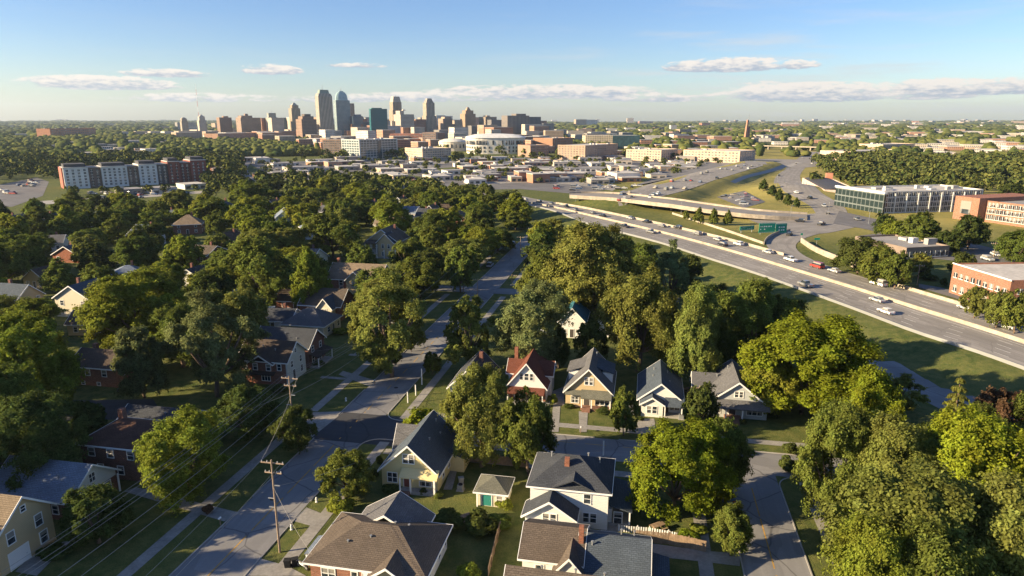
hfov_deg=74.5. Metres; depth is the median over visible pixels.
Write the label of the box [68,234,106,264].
tree
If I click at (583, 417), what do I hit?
walkway
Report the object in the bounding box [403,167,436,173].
shop building
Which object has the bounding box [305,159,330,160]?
shop building
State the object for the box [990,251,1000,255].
car
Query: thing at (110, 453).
window
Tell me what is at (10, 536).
window
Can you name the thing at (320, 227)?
tree
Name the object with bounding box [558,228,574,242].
tree
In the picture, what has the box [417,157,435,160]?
shop building
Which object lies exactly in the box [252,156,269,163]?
shop building
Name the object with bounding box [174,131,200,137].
building
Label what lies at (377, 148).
office building
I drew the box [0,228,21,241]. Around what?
tree
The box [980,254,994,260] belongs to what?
car
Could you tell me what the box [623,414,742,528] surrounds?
tree
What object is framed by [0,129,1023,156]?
woods
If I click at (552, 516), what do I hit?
window
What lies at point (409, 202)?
tree
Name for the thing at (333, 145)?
office building
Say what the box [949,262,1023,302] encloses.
warehouse
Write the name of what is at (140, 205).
tree
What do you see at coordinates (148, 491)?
power line
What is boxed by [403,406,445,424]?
tree
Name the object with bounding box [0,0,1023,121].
sky
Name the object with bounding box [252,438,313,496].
kerb
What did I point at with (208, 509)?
shrub
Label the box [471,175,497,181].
shop building
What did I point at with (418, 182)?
tree
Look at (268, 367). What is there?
window
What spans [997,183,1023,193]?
tree
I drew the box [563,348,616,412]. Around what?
house
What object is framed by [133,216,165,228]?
tree
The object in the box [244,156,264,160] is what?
shop building
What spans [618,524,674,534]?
fence
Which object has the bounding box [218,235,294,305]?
tree
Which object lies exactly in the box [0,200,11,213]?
tree
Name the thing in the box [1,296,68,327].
tree
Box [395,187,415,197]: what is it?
tree
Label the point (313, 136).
building
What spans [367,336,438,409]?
road marking
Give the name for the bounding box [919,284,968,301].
road
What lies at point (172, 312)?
tree
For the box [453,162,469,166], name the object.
shop building
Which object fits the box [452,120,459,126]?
building
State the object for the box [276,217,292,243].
tree
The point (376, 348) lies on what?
tree
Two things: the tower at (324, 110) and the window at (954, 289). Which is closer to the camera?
the window at (954, 289)
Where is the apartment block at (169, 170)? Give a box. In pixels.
[58,156,206,188]
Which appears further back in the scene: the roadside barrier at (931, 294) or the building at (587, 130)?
the building at (587, 130)
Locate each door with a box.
[7,541,31,571]
[403,479,411,486]
[481,494,491,505]
[569,329,573,336]
[583,399,589,404]
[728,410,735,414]
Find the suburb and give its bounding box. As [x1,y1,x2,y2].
[10,119,1023,141]
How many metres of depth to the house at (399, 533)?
78.41 m
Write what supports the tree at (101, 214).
on the ground
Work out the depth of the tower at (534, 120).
2044.06 m
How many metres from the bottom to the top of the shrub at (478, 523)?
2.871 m
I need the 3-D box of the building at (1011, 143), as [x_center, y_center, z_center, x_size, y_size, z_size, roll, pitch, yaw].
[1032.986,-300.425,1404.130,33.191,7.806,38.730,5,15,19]
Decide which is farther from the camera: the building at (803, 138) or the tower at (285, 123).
the tower at (285, 123)
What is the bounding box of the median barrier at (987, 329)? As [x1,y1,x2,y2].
[526,201,1023,342]
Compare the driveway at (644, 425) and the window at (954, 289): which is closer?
the driveway at (644, 425)
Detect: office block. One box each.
[261,118,265,130]
[267,118,283,131]
[287,117,289,128]
[388,121,394,125]
[414,119,425,131]
[468,126,476,134]
[487,120,501,125]
[541,123,553,129]
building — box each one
[36,128,95,136]
[101,146,113,148]
[114,187,142,194]
[134,131,147,134]
[140,148,155,151]
[141,186,177,193]
[171,132,197,138]
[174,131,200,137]
[175,122,195,129]
[176,182,205,189]
[202,131,215,134]
[204,132,256,138]
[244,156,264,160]
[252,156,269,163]
[257,132,281,137]
[258,134,275,139]
[266,161,298,166]
[274,131,295,135]
[275,136,295,141]
[282,165,323,169]
[296,139,312,144]
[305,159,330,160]
[306,134,318,137]
[306,160,323,164]
[311,138,319,144]
[319,130,334,137]
[322,138,343,153]
[324,160,341,166]
[331,136,355,138]
[334,156,359,159]
[334,164,358,169]
[335,130,341,135]
[338,160,364,164]
[341,137,397,160]
[344,130,350,135]
[351,127,369,135]
[356,130,375,138]
[364,163,391,169]
[370,172,398,174]
[375,167,403,172]
[376,130,394,137]
[376,159,404,163]
[388,126,400,132]
[388,173,408,178]
[389,136,408,138]
[390,133,421,138]
[397,139,410,147]
[399,163,416,167]
[401,127,410,132]
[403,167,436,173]
[405,146,450,160]
[406,138,419,140]
[409,161,432,164]
[410,156,426,160]
[411,127,424,132]
[411,141,427,146]
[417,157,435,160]
[422,132,437,140]
[422,174,450,180]
[426,139,440,146]
[428,169,440,173]
[430,130,448,138]
[435,115,444,124]
[438,132,444,139]
[438,172,452,177]
[441,169,470,174]
[448,133,464,138]
[449,127,467,136]
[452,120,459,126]
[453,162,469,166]
[457,158,466,162]
[457,165,473,169]
[463,175,484,177]
[463,177,486,183]
[466,171,491,174]
[467,157,486,162]
[468,164,488,169]
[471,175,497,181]
[476,172,500,177]
[477,125,496,130]
[477,161,496,164]
[478,128,484,133]
[485,127,512,133]
[485,129,500,133]
[488,171,505,175]
[489,164,503,168]
[491,156,515,160]
[491,166,530,171]
[493,161,521,164]
[508,174,521,181]
[511,157,531,161]
[514,169,530,180]
[518,144,548,156]
[521,124,542,133]
[522,161,551,165]
[523,131,538,135]
[524,136,542,139]
[525,140,532,143]
[526,171,549,182]
[529,166,553,171]
[530,126,548,131]
[530,159,549,160]
[533,137,572,150]
[539,168,569,171]
[543,130,563,136]
[543,171,567,176]
[549,146,554,152]
[550,176,558,181]
[552,161,580,165]
[556,175,569,181]
[558,143,617,159]
[563,175,576,180]
[564,171,588,178]
[567,130,583,136]
[569,167,605,171]
[571,134,581,139]
[574,119,586,124]
[576,129,591,132]
[578,156,601,160]
[582,135,639,148]
[584,133,599,134]
[586,120,596,124]
[586,161,613,166]
[586,177,609,183]
[594,176,614,182]
[596,170,606,175]
[603,155,623,159]
[606,164,624,170]
[607,131,621,134]
[607,171,639,180]
[614,158,631,163]
[618,165,637,170]
[618,176,641,181]
[619,132,632,134]
[621,169,642,176]
[624,146,648,148]
[626,118,633,122]
[626,148,677,160]
[627,167,653,169]
[636,167,659,172]
[638,121,652,123]
[638,129,651,132]
[640,139,652,143]
[642,135,660,138]
[645,162,663,166]
[645,172,666,178]
[655,165,672,170]
[663,144,678,148]
[668,159,684,161]
[669,125,676,129]
[669,134,688,137]
[672,165,696,169]
[674,135,694,138]
[675,156,694,161]
[676,129,691,132]
[683,148,754,162]
[686,161,705,163]
[692,141,707,145]
[695,135,711,137]
[700,145,718,147]
[710,136,731,140]
[758,138,770,141]
[771,141,787,144]
[780,124,798,125]
[781,122,798,123]
[792,137,808,140]
[820,149,891,159]
[834,184,983,213]
[844,134,860,137]
[855,234,949,258]
[859,143,914,148]
[907,132,924,134]
[915,143,927,147]
[926,147,943,150]
[927,143,948,146]
[936,139,953,142]
[938,146,964,150]
[941,142,959,144]
[952,193,1023,226]
[960,144,982,146]
[975,148,1001,152]
[980,139,992,142]
[984,138,1007,141]
[996,142,1020,144]
[1001,145,1023,149]
[1007,133,1021,136]
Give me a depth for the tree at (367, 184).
446.11 m
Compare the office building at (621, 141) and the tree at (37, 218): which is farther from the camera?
the office building at (621, 141)
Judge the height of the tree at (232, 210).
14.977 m
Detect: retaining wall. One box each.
[556,202,784,255]
[672,212,763,243]
[763,229,790,244]
[801,238,876,273]
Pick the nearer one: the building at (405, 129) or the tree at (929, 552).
the tree at (929, 552)
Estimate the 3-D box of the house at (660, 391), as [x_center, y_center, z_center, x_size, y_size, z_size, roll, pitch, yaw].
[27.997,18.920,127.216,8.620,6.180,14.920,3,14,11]
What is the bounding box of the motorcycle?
[296,558,308,570]
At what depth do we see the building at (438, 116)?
3418.90 m
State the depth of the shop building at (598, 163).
771.82 m
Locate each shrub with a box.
[35,541,73,561]
[201,504,213,514]
[269,384,287,392]
[312,359,324,365]
[326,496,356,514]
[332,327,347,334]
[371,468,378,476]
[376,455,382,464]
[381,484,401,493]
[419,487,427,494]
[433,491,443,497]
[433,507,463,529]
[456,561,481,575]
[464,507,498,538]
[488,513,511,530]
[494,498,513,510]
[512,458,521,470]
[551,394,557,403]
[564,403,574,407]
[594,406,610,414]
[677,528,700,544]
[689,523,708,534]
[739,419,746,423]
[769,412,779,418]
[778,454,795,472]
[782,442,798,454]
[920,274,938,280]
[939,278,947,285]
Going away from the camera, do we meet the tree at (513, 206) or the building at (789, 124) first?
the tree at (513, 206)
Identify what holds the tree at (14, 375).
on the ground
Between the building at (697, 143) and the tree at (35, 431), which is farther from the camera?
the building at (697, 143)
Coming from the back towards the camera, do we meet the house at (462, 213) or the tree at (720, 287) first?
the house at (462, 213)
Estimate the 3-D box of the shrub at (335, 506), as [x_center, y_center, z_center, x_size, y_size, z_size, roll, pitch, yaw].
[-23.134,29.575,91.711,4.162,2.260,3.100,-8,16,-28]
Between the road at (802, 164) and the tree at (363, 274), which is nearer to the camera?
the tree at (363, 274)
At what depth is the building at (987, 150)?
1082.99 m
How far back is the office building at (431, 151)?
874.56 m
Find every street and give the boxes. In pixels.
[58,399,156,420]
[171,439,360,575]
[312,412,402,445]
[343,235,529,415]
[423,285,471,291]
[459,433,846,478]
[494,288,679,302]
[732,473,810,575]
[849,356,1012,418]
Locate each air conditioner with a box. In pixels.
[456,483,464,491]
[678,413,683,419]
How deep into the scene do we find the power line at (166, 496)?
82.17 m
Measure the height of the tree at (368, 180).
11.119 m
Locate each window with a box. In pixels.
[5,529,16,546]
[19,504,26,513]
[33,511,43,527]
[39,527,48,544]
[51,505,59,514]
[87,447,95,456]
[88,470,96,483]
[101,370,106,376]
[106,449,113,458]
[117,465,124,474]
[126,451,134,460]
[252,363,257,369]
[261,375,270,380]
[265,364,270,370]
[276,364,281,370]
[320,567,335,575]
[350,571,357,575]
[387,471,397,482]
[402,453,408,463]
[408,454,414,464]
[419,480,431,487]
[496,496,502,501]
[524,373,528,380]
[529,373,533,380]
[535,564,543,568]
[542,512,549,519]
[549,513,556,520]
[571,395,578,402]
[582,512,589,522]
[583,493,590,504]
[584,377,588,385]
[589,377,593,385]
[589,513,596,523]
[595,400,609,405]
[613,511,622,523]
[646,405,651,413]
[652,406,656,413]
[669,408,679,410]
[734,391,738,397]
[739,391,743,397]
[746,411,762,416]
[932,250,937,256]
[937,250,942,256]
[942,250,947,255]
[952,284,956,291]
[959,200,971,213]
[959,287,964,293]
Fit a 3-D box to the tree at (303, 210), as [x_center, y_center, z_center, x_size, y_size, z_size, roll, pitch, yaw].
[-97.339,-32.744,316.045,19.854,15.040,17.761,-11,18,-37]
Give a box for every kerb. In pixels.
[169,512,236,575]
[244,519,294,575]
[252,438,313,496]
[337,389,364,415]
[383,439,662,465]
[389,295,492,411]
[402,293,465,353]
[555,433,594,437]
[619,439,845,459]
[739,552,744,575]
[779,486,812,575]
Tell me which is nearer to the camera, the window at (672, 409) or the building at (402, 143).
the window at (672, 409)
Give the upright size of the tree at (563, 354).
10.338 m
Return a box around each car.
[486,262,493,267]
[693,231,702,234]
[717,241,727,245]
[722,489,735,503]
[733,241,743,245]
[762,249,773,253]
[795,218,804,221]
[827,267,841,272]
[869,296,885,302]
[877,307,894,314]
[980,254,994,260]
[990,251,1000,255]
[992,321,1017,329]
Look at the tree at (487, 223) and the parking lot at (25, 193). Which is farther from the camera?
the parking lot at (25, 193)
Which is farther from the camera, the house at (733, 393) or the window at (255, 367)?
the window at (255, 367)
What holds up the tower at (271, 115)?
on the ground
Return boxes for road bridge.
[752,145,815,150]
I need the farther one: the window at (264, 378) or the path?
the path
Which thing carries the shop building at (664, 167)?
on the parking lot at (548, 187)
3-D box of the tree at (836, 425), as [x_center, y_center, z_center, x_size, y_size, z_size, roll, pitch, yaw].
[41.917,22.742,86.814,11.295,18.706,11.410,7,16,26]
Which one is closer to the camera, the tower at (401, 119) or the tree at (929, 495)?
the tree at (929, 495)
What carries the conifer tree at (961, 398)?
on the ground
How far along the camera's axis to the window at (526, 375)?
126.72 m
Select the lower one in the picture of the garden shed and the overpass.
the garden shed
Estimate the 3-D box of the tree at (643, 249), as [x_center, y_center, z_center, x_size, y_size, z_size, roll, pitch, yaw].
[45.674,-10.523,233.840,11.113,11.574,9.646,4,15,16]
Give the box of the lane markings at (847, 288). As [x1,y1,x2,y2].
[553,205,1022,355]
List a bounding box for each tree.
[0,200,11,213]
[0,212,30,235]
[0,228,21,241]
[0,231,8,242]
[0,233,49,275]
[0,242,32,282]
[0,277,10,282]
[0,295,19,316]
[0,309,61,338]
[0,309,87,401]
[0,358,48,459]
[0,387,97,491]
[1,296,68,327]
[14,231,56,253]
[20,197,44,212]
[22,206,55,233]
[23,200,48,213]
[28,331,73,367]
[37,257,78,292]
[44,217,73,240]
[46,198,78,212]
[55,204,86,231]
[55,482,136,552]
[56,188,83,202]
[58,206,94,212]
[66,227,111,245]
[66,399,107,434]
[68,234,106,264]
[69,264,187,349]
[71,194,110,210]
[71,211,90,228]
[76,242,118,271]
[78,261,122,281]
[83,204,116,227]
[98,213,132,243]
[106,192,140,207]
[108,235,164,267]
[110,324,170,398]
[111,198,146,212]
[111,208,139,223]
[114,202,140,219]
[123,224,162,254]
[124,272,186,303]
[132,404,233,517]
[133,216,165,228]
[137,210,178,226]
[141,221,177,244]
[142,200,170,213]
[146,301,213,367]
[148,258,187,285]
[153,188,193,209]
[159,234,206,269]
[162,288,271,397]
[164,208,202,223]
[181,265,237,310]
[185,265,244,289]
[188,193,214,215]
[188,197,231,224]
[200,247,238,270]
[203,233,233,250]
[205,213,231,235]
[208,282,273,348]
[212,383,280,441]
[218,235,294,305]
[224,201,253,228]
[227,194,244,203]
[228,179,254,196]
[235,184,269,197]
[236,195,272,213]
[236,206,271,229]
[236,228,281,250]
[240,216,263,235]
[253,179,272,186]
[255,183,273,192]
[260,226,311,252]
[262,190,284,198]
[264,220,284,247]
[265,178,287,191]
[267,404,318,454]
[268,203,287,220]
[270,195,299,209]
[272,246,314,263]
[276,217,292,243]
[281,202,322,228]
[281,253,333,288]
[283,186,306,202]
[289,245,333,307]
[295,180,318,188]
[299,212,363,259]
[301,189,327,205]
[304,188,328,201]
[312,447,376,497]
[315,175,335,188]
[319,182,338,191]
[319,192,345,204]
[321,187,337,196]
[322,197,341,214]
[329,220,361,232]
[331,196,357,214]
[333,173,351,183]
[334,207,358,232]
[341,182,375,198]
[342,266,427,377]
[345,244,379,263]
[346,278,412,327]
[347,189,375,203]
[351,171,371,181]
[352,265,401,298]
[353,197,375,205]
[354,201,374,224]
[356,179,380,188]
[356,325,403,372]
[363,181,378,192]
[368,200,400,225]
[368,201,413,232]
[372,190,386,200]
[374,174,392,186]
[378,179,398,191]
[378,193,392,201]
[380,195,403,208]
[388,237,426,271]
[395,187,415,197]
[395,256,442,298]
[399,197,426,207]
[401,316,427,350]
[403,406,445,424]
[405,211,451,242]
[407,179,415,186]
[410,186,427,200]
[410,247,445,284]
[414,179,428,188]
[414,191,444,203]
[418,189,442,207]
[418,223,446,249]
[423,351,441,374]
[427,183,445,202]
[427,207,453,228]
[435,238,489,262]
[437,361,516,467]
[438,206,465,240]
[440,185,452,198]
[442,294,496,365]
[443,245,481,292]
[444,188,467,202]
[445,185,473,199]
[446,225,472,242]
[448,196,465,209]
[456,194,479,212]
[460,183,476,189]
[462,225,504,257]
[463,205,489,226]
[464,201,493,223]
[465,191,478,198]
[473,217,494,228]
[475,182,495,195]
[477,193,505,212]
[489,278,577,363]
[492,227,515,251]
[495,190,523,203]
[495,385,558,475]
[496,200,530,219]
[501,211,532,230]
[505,192,533,216]
[512,266,543,290]
[520,244,553,264]
[520,247,577,296]
[526,220,556,243]
[528,226,557,246]
[530,247,553,262]
[537,217,647,317]
[541,218,565,241]
[549,324,571,368]
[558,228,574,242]
[571,317,609,358]
[591,261,681,371]
[608,384,640,435]
[618,236,634,259]
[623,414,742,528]
[630,242,658,262]
[633,255,663,278]
[633,262,661,282]
[651,239,691,297]
[664,277,724,378]
[668,254,703,294]
[680,381,721,428]
[682,210,689,219]
[692,207,703,223]
[701,415,756,506]
[705,283,734,317]
[709,208,719,224]
[711,500,755,556]
[712,276,799,367]
[723,210,733,224]
[733,308,887,417]
[738,353,802,416]
[758,179,768,189]
[762,293,812,336]
[766,185,776,195]
[775,189,783,200]
[783,193,793,205]
[787,396,874,525]
[793,197,800,207]
[807,452,1021,575]
[818,507,914,575]
[828,236,884,273]
[832,385,906,463]
[833,440,928,482]
[847,361,905,415]
[847,409,943,513]
[855,244,897,284]
[871,215,896,234]
[873,249,915,288]
[877,218,903,234]
[892,372,930,410]
[893,512,999,575]
[895,211,941,240]
[905,400,1023,488]
[910,252,934,273]
[911,421,960,480]
[929,229,965,252]
[939,378,968,412]
[946,251,976,271]
[949,464,1023,575]
[952,180,978,188]
[953,213,992,248]
[958,285,989,318]
[965,400,1022,444]
[970,384,1023,426]
[982,289,1007,327]
[992,229,1023,261]
[995,288,1023,333]
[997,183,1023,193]
[1007,391,1023,428]
[1008,443,1023,469]
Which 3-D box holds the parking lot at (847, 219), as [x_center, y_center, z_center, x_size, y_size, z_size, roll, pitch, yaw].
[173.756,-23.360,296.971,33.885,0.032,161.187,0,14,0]
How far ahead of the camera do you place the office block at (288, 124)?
2084.13 m
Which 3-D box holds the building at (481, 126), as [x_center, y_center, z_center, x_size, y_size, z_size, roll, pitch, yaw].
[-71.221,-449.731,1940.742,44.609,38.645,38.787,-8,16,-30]
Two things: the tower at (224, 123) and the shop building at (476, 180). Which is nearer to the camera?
the shop building at (476, 180)
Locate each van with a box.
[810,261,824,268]
[869,278,887,286]
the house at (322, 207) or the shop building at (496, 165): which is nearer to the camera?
the house at (322, 207)
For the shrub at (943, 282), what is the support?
on the ground
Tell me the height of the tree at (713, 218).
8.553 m
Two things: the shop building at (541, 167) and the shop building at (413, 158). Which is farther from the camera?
the shop building at (413, 158)
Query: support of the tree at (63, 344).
on the ground
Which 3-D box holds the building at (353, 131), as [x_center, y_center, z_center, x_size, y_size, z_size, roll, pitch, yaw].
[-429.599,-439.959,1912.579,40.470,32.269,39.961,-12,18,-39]
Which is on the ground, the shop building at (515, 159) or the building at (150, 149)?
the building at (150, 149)
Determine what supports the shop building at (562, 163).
on the parking lot at (548, 187)
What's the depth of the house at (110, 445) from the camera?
100.03 m
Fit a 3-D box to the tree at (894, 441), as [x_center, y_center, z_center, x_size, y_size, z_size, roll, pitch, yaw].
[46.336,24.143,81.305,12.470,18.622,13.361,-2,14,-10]
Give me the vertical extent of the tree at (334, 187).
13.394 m
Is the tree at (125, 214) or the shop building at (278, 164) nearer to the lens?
the tree at (125, 214)
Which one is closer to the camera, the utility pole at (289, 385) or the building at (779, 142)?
the utility pole at (289, 385)
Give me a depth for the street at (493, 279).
151.40 m
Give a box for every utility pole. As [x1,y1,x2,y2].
[260,459,283,552]
[281,376,297,406]
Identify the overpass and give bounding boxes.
[570,191,806,219]
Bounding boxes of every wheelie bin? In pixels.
[283,557,290,567]
[291,556,297,567]
[458,476,463,482]
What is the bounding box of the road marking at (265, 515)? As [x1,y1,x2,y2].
[207,445,333,575]
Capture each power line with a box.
[0,376,281,572]
[3,377,284,575]
[18,378,291,575]
[26,379,294,575]
[60,398,286,574]
[83,413,281,574]
[146,468,253,575]
[176,464,280,575]
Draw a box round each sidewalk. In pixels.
[117,437,283,575]
[279,442,389,564]
[312,294,449,410]
[382,449,631,477]
[400,296,504,418]
[437,412,806,446]
[462,248,501,282]
[510,263,529,285]
[690,482,713,575]
[799,482,839,565]
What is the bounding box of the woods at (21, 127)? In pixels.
[0,120,1023,133]
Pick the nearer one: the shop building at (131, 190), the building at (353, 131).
the shop building at (131, 190)
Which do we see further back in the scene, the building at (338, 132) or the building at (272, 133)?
the building at (338, 132)
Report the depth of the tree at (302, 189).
415.61 m
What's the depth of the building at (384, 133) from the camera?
1557.05 m
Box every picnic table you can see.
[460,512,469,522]
[649,521,667,531]
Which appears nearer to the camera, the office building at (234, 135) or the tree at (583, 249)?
the tree at (583, 249)
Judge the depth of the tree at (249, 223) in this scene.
289.52 m
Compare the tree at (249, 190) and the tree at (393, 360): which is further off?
the tree at (249, 190)
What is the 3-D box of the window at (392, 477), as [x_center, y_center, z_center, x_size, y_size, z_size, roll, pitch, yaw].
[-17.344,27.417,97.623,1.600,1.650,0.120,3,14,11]
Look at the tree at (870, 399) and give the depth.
98.06 m
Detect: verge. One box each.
[437,167,507,175]
[601,177,658,190]
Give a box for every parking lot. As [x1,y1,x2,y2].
[0,177,48,206]
[250,158,722,192]
[718,191,764,207]
[861,233,982,262]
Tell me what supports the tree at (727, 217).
on the ground
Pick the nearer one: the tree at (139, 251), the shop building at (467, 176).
the tree at (139, 251)
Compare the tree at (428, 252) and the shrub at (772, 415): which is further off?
the tree at (428, 252)
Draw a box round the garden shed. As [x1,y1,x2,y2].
[473,474,514,506]
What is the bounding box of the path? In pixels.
[320,376,345,379]
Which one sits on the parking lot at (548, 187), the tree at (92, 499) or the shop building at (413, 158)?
the shop building at (413, 158)
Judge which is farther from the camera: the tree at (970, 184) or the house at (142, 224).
the tree at (970, 184)
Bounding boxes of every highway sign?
[740,225,753,231]
[759,223,775,233]
[775,223,786,232]
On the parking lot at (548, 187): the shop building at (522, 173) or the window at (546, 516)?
the shop building at (522, 173)
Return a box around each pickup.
[646,229,656,233]
[784,256,797,261]
[797,280,813,287]
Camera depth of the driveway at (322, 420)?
120.70 m
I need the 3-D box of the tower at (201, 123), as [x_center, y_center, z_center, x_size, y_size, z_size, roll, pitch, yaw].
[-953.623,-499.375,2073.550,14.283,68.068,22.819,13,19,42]
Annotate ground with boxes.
[0,136,1023,575]
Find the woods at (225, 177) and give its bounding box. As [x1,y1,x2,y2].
[0,141,1023,218]
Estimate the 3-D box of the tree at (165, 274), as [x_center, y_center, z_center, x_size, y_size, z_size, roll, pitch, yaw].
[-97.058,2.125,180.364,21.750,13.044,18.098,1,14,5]
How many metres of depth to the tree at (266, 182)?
477.92 m
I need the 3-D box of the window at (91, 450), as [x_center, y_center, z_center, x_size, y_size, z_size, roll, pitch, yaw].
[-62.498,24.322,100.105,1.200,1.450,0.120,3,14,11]
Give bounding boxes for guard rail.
[533,205,1023,369]
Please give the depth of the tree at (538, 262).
181.47 m
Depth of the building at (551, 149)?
1073.81 m
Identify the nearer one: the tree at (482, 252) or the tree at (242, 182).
the tree at (482, 252)
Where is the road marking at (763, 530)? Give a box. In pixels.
[751,488,776,575]
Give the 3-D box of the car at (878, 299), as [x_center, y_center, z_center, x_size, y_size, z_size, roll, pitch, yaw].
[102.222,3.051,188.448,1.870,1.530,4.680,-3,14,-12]
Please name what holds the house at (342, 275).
on the ground
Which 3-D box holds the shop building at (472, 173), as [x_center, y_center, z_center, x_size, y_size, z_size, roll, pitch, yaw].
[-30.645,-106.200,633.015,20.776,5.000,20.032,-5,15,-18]
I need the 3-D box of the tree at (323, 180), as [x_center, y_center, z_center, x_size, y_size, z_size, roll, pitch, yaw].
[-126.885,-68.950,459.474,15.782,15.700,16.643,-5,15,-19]
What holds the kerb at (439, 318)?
on the ground
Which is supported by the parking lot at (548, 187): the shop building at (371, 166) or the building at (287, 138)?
the shop building at (371, 166)
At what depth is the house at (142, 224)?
284.95 m
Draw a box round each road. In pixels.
[42,191,201,203]
[237,161,282,195]
[417,155,484,167]
[448,180,614,190]
[618,162,762,205]
[714,159,816,168]
[730,162,800,182]
[746,209,853,233]
[774,152,846,212]
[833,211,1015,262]
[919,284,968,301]
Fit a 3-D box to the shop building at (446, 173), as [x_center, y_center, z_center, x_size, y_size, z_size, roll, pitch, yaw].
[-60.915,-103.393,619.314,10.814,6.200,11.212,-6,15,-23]
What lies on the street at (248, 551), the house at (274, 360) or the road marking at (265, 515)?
the road marking at (265, 515)
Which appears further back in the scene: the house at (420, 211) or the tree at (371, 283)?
the house at (420, 211)
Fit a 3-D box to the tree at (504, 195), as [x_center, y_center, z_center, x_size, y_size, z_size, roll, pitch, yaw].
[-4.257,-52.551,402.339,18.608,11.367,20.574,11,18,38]
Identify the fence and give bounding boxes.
[469,455,525,467]
[488,521,500,575]
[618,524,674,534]
[633,529,705,551]
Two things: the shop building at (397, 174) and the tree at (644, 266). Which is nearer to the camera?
the tree at (644, 266)
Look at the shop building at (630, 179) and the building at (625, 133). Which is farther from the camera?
the building at (625, 133)
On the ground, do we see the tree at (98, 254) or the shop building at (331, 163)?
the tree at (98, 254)
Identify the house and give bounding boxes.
[0,279,45,304]
[0,455,121,519]
[0,494,56,575]
[20,262,52,288]
[46,232,69,251]
[51,241,79,262]
[51,277,97,316]
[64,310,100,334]
[75,407,160,481]
[76,343,132,387]
[111,261,139,283]
[117,403,206,419]
[125,222,165,243]
[171,212,204,234]
[184,263,207,285]
[194,242,227,263]
[222,229,241,240]
[239,339,307,384]
[260,326,332,368]
[266,303,300,326]
[267,197,278,215]
[274,207,293,226]
[274,289,299,309]
[279,307,342,335]
[297,288,355,320]
[302,491,452,575]
[310,244,328,260]
[318,203,324,212]
[327,257,389,293]
[364,224,409,258]
[373,216,406,232]
[377,410,473,496]
[397,195,408,201]
[402,204,419,220]
[414,206,435,217]
[427,202,438,208]
[439,202,451,210]
[446,349,500,391]
[455,210,465,224]
[503,564,605,575]
[506,346,556,403]
[517,518,669,575]
[521,451,632,529]
[557,297,589,337]
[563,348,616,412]
[637,359,684,418]
[689,359,770,424]
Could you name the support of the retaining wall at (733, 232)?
on the ground
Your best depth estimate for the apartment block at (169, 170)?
545.46 m
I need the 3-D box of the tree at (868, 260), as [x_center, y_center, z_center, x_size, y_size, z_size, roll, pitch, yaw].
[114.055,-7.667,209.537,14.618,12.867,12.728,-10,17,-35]
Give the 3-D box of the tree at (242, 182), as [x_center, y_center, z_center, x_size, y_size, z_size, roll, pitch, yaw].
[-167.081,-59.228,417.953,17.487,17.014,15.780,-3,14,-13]
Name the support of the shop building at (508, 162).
on the parking lot at (548, 187)
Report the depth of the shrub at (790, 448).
107.39 m
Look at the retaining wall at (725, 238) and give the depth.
311.43 m
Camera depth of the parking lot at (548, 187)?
622.84 m
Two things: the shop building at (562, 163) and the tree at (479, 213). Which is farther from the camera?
the shop building at (562, 163)
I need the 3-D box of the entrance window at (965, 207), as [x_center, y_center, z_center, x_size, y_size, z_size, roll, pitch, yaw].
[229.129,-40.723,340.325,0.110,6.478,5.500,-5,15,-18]
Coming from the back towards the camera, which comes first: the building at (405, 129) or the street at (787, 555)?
the building at (405, 129)
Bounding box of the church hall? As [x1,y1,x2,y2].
[802,173,848,192]
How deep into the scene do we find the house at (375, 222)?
312.29 m
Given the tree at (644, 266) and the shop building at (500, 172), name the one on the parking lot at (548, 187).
the shop building at (500, 172)
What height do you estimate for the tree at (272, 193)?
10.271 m
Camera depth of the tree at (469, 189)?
418.25 m
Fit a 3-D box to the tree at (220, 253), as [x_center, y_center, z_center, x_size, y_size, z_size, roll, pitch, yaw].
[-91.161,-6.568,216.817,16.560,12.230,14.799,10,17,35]
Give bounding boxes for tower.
[180,117,188,130]
[197,115,206,136]
[216,116,232,131]
[236,114,261,131]
[266,113,276,130]
[283,118,286,129]
[288,102,300,132]
[296,114,316,137]
[315,90,333,129]
[333,91,350,133]
[350,103,354,115]
[350,114,362,126]
[369,108,387,137]
[389,96,401,120]
[393,109,413,126]
[422,98,436,131]
[438,117,451,129]
[460,107,475,126]
[479,115,496,124]
[502,114,528,133]
[529,117,540,123]
[744,114,749,136]
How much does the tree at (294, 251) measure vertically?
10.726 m
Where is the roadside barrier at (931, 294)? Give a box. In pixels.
[884,279,985,312]
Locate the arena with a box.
[466,134,525,153]
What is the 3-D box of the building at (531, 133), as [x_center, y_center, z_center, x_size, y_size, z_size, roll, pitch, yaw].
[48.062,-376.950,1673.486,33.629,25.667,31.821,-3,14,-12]
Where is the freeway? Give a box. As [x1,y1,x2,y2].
[483,193,1023,365]
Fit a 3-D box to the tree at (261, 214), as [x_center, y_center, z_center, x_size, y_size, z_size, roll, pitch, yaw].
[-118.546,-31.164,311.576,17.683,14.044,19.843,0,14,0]
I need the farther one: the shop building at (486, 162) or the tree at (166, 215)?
the shop building at (486, 162)
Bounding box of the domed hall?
[438,138,466,150]
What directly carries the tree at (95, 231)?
on the ground
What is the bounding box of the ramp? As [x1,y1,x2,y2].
[766,229,849,273]
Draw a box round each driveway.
[15,541,68,575]
[125,487,238,520]
[246,559,305,575]
[294,507,325,525]
[306,411,343,436]
[339,371,375,386]
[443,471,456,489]
[552,387,564,405]
[552,406,559,431]
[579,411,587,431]
[600,526,620,531]
[635,419,655,431]
[652,544,739,565]

